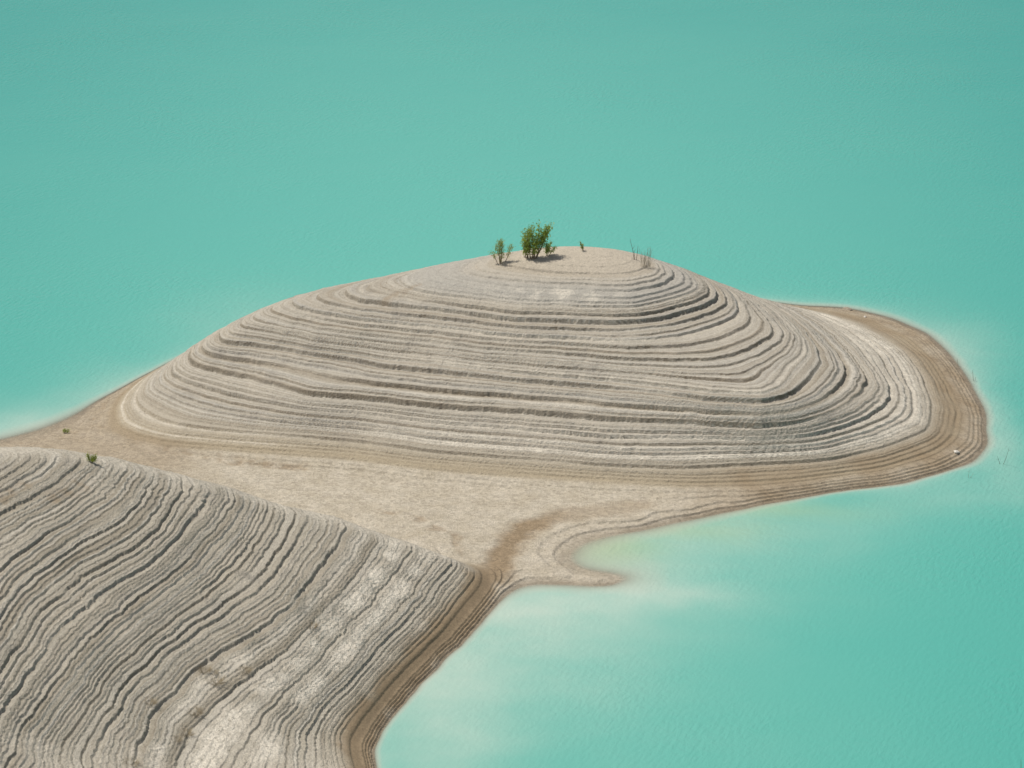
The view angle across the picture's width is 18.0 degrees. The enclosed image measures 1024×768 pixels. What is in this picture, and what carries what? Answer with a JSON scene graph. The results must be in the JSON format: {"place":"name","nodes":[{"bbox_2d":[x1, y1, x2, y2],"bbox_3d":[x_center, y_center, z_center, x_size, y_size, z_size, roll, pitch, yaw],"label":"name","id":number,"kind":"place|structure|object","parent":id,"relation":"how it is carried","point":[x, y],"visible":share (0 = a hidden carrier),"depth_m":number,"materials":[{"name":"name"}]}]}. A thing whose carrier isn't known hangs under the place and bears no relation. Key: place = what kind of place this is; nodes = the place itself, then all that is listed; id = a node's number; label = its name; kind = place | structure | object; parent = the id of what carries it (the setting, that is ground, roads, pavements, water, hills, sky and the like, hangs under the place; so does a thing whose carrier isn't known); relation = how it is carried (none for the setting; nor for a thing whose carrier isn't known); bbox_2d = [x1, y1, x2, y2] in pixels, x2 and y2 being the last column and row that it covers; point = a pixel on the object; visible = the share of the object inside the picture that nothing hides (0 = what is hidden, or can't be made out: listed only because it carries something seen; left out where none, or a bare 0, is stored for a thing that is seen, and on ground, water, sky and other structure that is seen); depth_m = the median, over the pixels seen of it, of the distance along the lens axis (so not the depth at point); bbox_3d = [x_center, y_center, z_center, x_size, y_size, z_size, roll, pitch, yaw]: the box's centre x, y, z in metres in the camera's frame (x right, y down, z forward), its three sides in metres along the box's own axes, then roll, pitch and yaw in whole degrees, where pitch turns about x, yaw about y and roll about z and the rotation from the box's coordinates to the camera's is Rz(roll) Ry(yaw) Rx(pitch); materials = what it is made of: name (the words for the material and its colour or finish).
{"place":"outdoors","nodes":[
{"label":"outdoors","id":0,"kind":"place"},
{"bbox_2d":[0,446,492,767],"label":"shore hill","id":1,"kind":"structure","parent":0,"point":[127,588],"depth_m":213.54,"materials":[{"name":"beige stone"}]},
{"bbox_2d":[84,453,96,462],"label":"shrub","id":2,"kind":"object","parent":1,"relation":"on","point":[93,459],"visible":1,"depth_m":222.31,"materials":[{"name":"green plant"}]},
{"bbox_2d":[123,757,140,766],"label":"dry tuft","id":3,"kind":"object","parent":1,"relation":"on","point":[136,762],"visible":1,"depth_m":197.42,"materials":[{"name":"beige plant"}]},
{"bbox_2d":[183,728,196,735],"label":"dry tuft","id":4,"kind":"object","parent":1,"relation":"on","point":[190,732],"visible":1,"depth_m":203.03,"materials":[{"name":"beige plant"}]},
{"bbox_2d":[188,706,204,715],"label":"dry tuft","id":5,"kind":"object","parent":1,"relation":"on","point":[197,709],"visible":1,"depth_m":205.21,"materials":[{"name":"beige plant"}]},
{"bbox_2d":[198,665,211,673],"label":"dry tuft","id":6,"kind":"object","parent":1,"relation":"on","point":[202,668],"visible":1,"depth_m":209.37,"materials":[{"name":"beige plant"}]},
{"bbox_2d":[203,675,226,685],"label":"dry tuft","id":7,"kind":"object","parent":1,"relation":"on","point":[220,680],"visible":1,"depth_m":208.61,"materials":[{"name":"beige plant"}]},
{"bbox_2d":[0,303,987,767],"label":"mud flat","id":8,"kind":"structure","parent":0,"point":[512,534],"depth_m":246.42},
{"bbox_2d":[0,0,1023,767],"bbox_3d":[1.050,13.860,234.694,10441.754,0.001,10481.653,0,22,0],"label":"water","id":9,"kind":"structure","parent":0,"point":[178,178],"depth_m":305.36,"materials":[{"name":"teal liquid"}]},
{"bbox_2d":[103,246,967,489],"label":"island hill","id":10,"kind":"structure","parent":0,"point":[594,366],"depth_m":257.09,"materials":[{"name":"beige stone"}]},
{"bbox_2d":[488,238,515,263],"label":"shrub","id":11,"kind":"object","parent":10,"relation":"on","point":[498,245],"visible":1,"depth_m":265.52,"materials":[{"name":"green plant"}]},
{"bbox_2d":[520,220,554,258],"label":"shrub","id":12,"kind":"object","parent":10,"relation":"on","point":[527,244],"visible":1,"depth_m":265.12,"materials":[{"name":"green plant"}]},
{"bbox_2d":[544,241,556,255],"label":"shrub","id":13,"kind":"object","parent":10,"relation":"on","point":[547,248],"visible":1,"depth_m":265.69,"materials":[{"name":"green plant"}]},
{"bbox_2d":[639,249,652,267],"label":"dry bush","id":14,"kind":"object","parent":10,"relation":"on","point":[644,259],"visible":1,"depth_m":264.74,"materials":[{"name":"grey plant"}]}
]}

